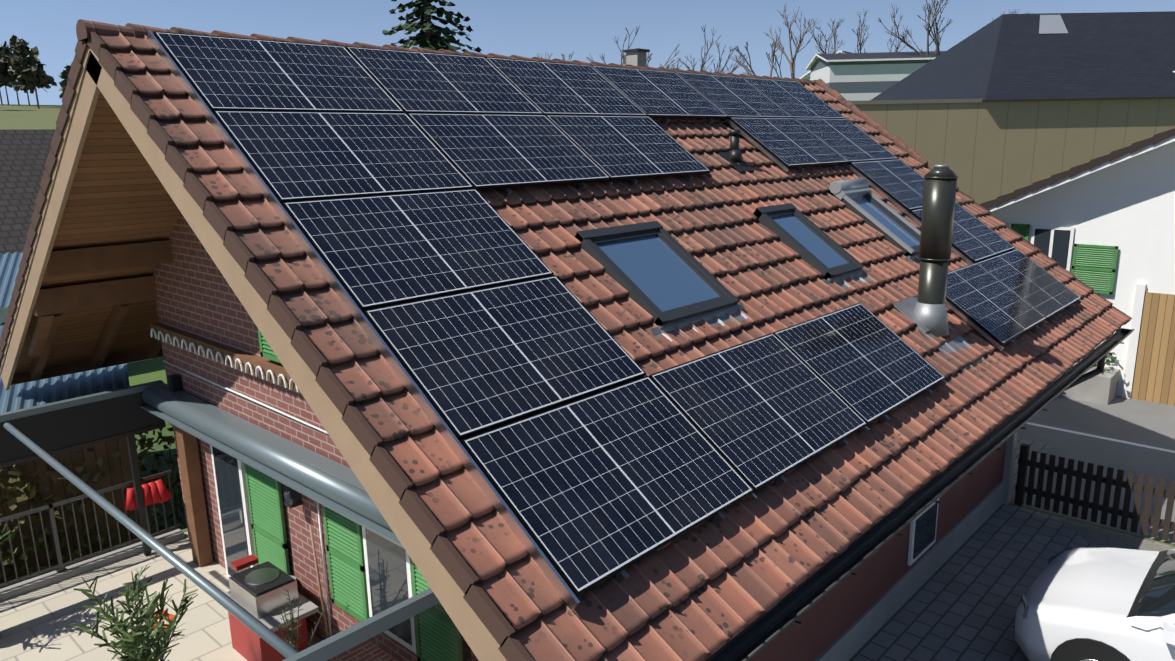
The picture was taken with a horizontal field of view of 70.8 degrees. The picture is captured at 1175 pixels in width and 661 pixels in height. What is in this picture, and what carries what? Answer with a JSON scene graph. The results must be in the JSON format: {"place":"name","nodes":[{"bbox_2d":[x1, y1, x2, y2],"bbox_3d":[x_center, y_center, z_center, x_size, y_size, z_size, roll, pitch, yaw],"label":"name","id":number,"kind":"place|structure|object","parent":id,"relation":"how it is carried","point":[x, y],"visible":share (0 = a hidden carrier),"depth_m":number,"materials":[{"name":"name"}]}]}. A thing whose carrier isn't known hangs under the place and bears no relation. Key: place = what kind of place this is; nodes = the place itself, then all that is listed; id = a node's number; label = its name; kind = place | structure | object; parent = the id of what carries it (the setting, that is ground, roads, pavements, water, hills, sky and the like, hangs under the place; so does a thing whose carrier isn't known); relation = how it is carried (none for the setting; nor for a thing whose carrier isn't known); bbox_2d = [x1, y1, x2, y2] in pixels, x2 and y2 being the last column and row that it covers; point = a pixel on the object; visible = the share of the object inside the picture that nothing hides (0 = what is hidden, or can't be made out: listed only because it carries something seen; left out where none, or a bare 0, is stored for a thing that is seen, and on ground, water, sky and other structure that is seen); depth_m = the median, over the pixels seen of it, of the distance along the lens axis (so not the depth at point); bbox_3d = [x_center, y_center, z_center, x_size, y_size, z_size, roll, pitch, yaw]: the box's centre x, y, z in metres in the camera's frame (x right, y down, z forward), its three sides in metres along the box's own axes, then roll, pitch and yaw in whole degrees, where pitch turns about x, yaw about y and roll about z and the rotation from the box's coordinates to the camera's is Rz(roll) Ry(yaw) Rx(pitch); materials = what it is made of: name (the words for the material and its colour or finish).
{"place":"outdoors","nodes":[
{"label":"outdoors","id":0,"kind":"place"},
{"bbox_2d":[0,529,321,660],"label":"terrace floor","id":1,"kind":"structure","parent":0,"point":[38,613],"depth_m":9.58,"materials":[{"name":"tile"}]},
{"bbox_2d":[0,523,11,544],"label":"oleander plant","id":2,"kind":"object","parent":1,"relation":"on","point":[2,536],"visible":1,"depth_m":9.02,"materials":[{"name":"plant"}]},
{"bbox_2d":[0,470,179,586],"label":"terrace railing","id":3,"kind":"object","parent":1,"relation":"on","point":[154,492],"visible":0.79,"depth_m":10.49,"materials":[{"name":"grey metal"}]},
{"bbox_2d":[67,565,197,660],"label":"oleander","id":4,"kind":"object","parent":1,"relation":"on","point":[138,640],"visible":1,"depth_m":7.54,"materials":[{"name":"plant"}]},
{"bbox_2d":[0,374,478,660],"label":"awning","id":5,"kind":"object","parent":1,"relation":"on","point":[421,626],"visible":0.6,"depth_m":8.07,"materials":[{"name":"grey metal"}]},
{"bbox_2d":[151,525,328,660],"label":"terrace grill and props","id":6,"kind":"object","parent":1,"relation":"on","point":[258,592],"visible":0.67,"depth_m":8.45,"materials":[{"name":"red"}]},
{"bbox_2d":[276,589,334,651],"bbox_3d":[-2.663,3.012,7.920,0.564,1.075,0.549,-5,14,-17],"label":"olive plant","id":7,"kind":"object","parent":1,"relation":"on","point":[291,641],"visible":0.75,"depth_m":7.96,"materials":[{"name":"plant"}]},
{"bbox_2d":[151,323,429,636],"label":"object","id":8,"kind":"object","parent":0,"point":[371,573],"visible":0.46,"depth_m":9.00,"materials":[{"name":"green wood"}]},
{"bbox_2d":[0,104,1174,660],"bbox_3d":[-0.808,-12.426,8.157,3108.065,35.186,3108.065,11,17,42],"label":"grass ground","id":9,"kind":"structure","parent":0,"point":[14,116],"depth_m":213.69,"materials":[{"name":"green plant"}]},
{"bbox_2d":[0,35,71,108],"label":"forest trees","id":10,"kind":"object","parent":9,"relation":"on","point":[24,69],"visible":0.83,"depth_m":358.89,"materials":[{"name":"green plant"}]},
{"bbox_2d":[0,129,152,363],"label":"neighbouring house","id":11,"kind":"structure","parent":9,"relation":"on","point":[24,154],"depth_m":26.79,"materials":[{"name":"grey tile"}]},
{"bbox_2d":[0,423,186,587],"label":"hedge","id":12,"kind":"object","parent":9,"relation":"on","point":[27,495],"depth_m":11.13,"materials":[{"name":"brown plant"}]},
{"bbox_2d":[382,0,481,53],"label":"spruce tree","id":13,"kind":"object","parent":9,"relation":"on","point":[428,36],"visible":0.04,"depth_m":23.14,"materials":[{"name":"green plant"}]},
{"bbox_2d":[537,50,573,59],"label":"bare tree","id":14,"kind":"object","parent":9,"relation":"on","point":[563,55],"depth_m":90.07,"materials":[{"name":"brown plant"}]},
{"bbox_2d":[152,213,1017,660],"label":"house walls","id":15,"kind":"structure","parent":9,"relation":"on","point":[846,617],"depth_m":9.14,"materials":[{"name":"red brick"}]},
{"bbox_2d":[0,39,796,660],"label":"roof timber structure","id":16,"kind":"object","parent":15,"relation":"on","point":[118,201],"visible":0.19,"depth_m":8.57,"materials":[{"name":"brown wood"}]},
{"bbox_2d":[0,31,1131,660],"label":"roof tiles","id":17,"kind":"object","parent":16,"relation":"on","point":[708,587],"visible":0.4,"depth_m":6.41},
{"bbox_2d":[76,19,927,164],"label":"roof ridge caps","id":18,"kind":"object","parent":17,"relation":"on","point":[84,28],"visible":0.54,"depth_m":9.17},
{"bbox_2d":[718,130,754,172],"bbox_3d":[1.897,-2.277,10.480,0.339,0.522,0.340,11,17,42],"label":"roof vent pipe","id":19,"kind":"object","parent":17,"relation":"attached to","point":[733,155],"visible":0.94,"depth_m":10.44,"materials":[{"name":"grey metal"}]},
{"bbox_2d":[575,178,920,340],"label":"skylights","id":20,"kind":"object","parent":17,"relation":"in","point":[662,276],"visible":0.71,"depth_m":7.77,"materials":[{"name":"glass"}]},
{"bbox_2d":[893,165,985,371],"bbox_3d":[3.906,-0.722,9.054,0.850,2.143,0.720,11,17,42],"label":"chimney pipe","id":21,"kind":"object","parent":17,"relation":"attached to","point":[925,311],"visible":0.81,"depth_m":9.00,"materials":[{"name":"silver metal"}]},
{"bbox_2d":[147,30,1081,610],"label":"panel mounting rails","id":22,"kind":"object","parent":16,"relation":"on","point":[489,490],"visible":0.62,"depth_m":5.48,"materials":[{"name":"silver metal"}]},
{"bbox_2d":[154,31,1080,596],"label":"solar panels","id":23,"kind":"object","parent":22,"relation":"on","point":[596,453],"visible":0.9,"depth_m":6.58,"materials":[{"name":"glass"}]},
{"bbox_2d":[706,328,1134,660],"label":"roof gutter","id":24,"kind":"object","parent":16,"relation":"attached to","point":[753,639],"visible":0.92,"depth_m":6.50,"materials":[{"name":"black metal"}]},
{"bbox_2d":[586,26,680,68],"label":"bare tree","id":25,"kind":"object","parent":9,"relation":"on","point":[624,56],"visible":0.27,"depth_m":75.19,"materials":[{"name":"brown plant"}]},
{"bbox_2d":[623,48,649,66],"bbox_3d":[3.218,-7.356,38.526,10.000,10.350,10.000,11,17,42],"label":"chimney","id":26,"kind":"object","parent":9,"relation":"on","point":[636,57],"depth_m":34.35,"materials":[{"name":"paint"}]},
{"bbox_2d":[676,26,746,72],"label":"bare tree","id":27,"kind":"object","parent":9,"relation":"on","point":[719,65],"visible":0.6,"depth_m":94.51,"materials":[{"name":"brown plant"}]},
{"bbox_2d":[730,5,821,78],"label":"bare tree","id":28,"kind":"object","parent":9,"relation":"on","point":[791,63],"visible":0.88,"depth_m":80.12,"materials":[{"name":"brown plant"}]},
{"bbox_2d":[803,18,843,53],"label":"bare tree","id":29,"kind":"object","parent":9,"relation":"on","point":[834,35],"visible":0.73,"depth_m":107.43,"materials":[{"name":"brown plant"}]},
{"bbox_2d":[800,50,850,79],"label":"house","id":30,"kind":"structure","parent":9,"relation":"on","point":[806,76],"depth_m":112.75,"materials":[{"name":"grey paint"}]},
{"bbox_2d":[806,51,944,100],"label":"house","id":31,"kind":"structure","parent":9,"relation":"on","point":[858,76],"depth_m":90.91,"materials":[{"name":"grey paint"}]},
{"bbox_2d":[851,12,910,52],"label":"bare tree","id":32,"kind":"object","parent":9,"relation":"on","point":[860,44],"visible":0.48,"depth_m":123.80,"materials":[{"name":"brown plant"}]},
{"bbox_2d":[879,0,953,54],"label":"bare tree","id":33,"kind":"object","parent":9,"relation":"on","point":[936,39],"visible":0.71,"depth_m":90.59,"materials":[{"name":"brown plant"}]},
{"bbox_2d":[851,11,1174,204],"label":"beige hall","id":34,"kind":"structure","parent":9,"relation":"on","point":[1002,104],"depth_m":34.51,"materials":[{"name":"concrete"}]},
{"bbox_2d":[980,128,1174,405],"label":"white neighbour house","id":35,"kind":"structure","parent":9,"relation":"on","point":[1103,226],"depth_m":16.13,"materials":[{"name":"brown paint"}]},
{"bbox_2d":[1076,347,1116,373],"bbox_3d":[8.971,0.225,17.391,3.830,0.831,0.749,11,17,42],"label":"plant","id":36,"kind":"object","parent":35,"relation":"on","point":[1108,361],"visible":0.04,"depth_m":16.20,"materials":[{"name":"green plant"}]},
{"bbox_2d":[0,0,1174,104],"label":"sky","id":37,"kind":"structure","parent":0,"point":[524,28],"materials":[{"name":"blue"}]},
{"bbox_2d":[135,393,1174,660],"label":"yard paving","id":38,"kind":"structure","parent":0,"point":[965,601],"depth_m":10.89,"materials":[{"name":"grey stone"}]},
{"bbox_2d":[1014,546,1174,660],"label":"white hatchback car","id":39,"kind":"object","parent":38,"relation":"on","point":[1096,604],"visible":1,"depth_m":7.79,"materials":[{"name":"paint"}]},
{"bbox_2d":[1014,443,1174,542],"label":"wooden fence","id":40,"kind":"object","parent":38,"relation":"on","point":[1109,481],"visible":1,"depth_m":11.10,"materials":[{"name":"brown wood"}]},
{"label":"garden lawn","id":41,"kind":"structure","parent":0,"visible":0},
{"bbox_2d":[0,252,141,588],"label":"neighbouring building","id":42,"kind":"structure","parent":41,"relation":"on","point":[44,391],"depth_m":11.36,"materials":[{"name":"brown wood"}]}
]}

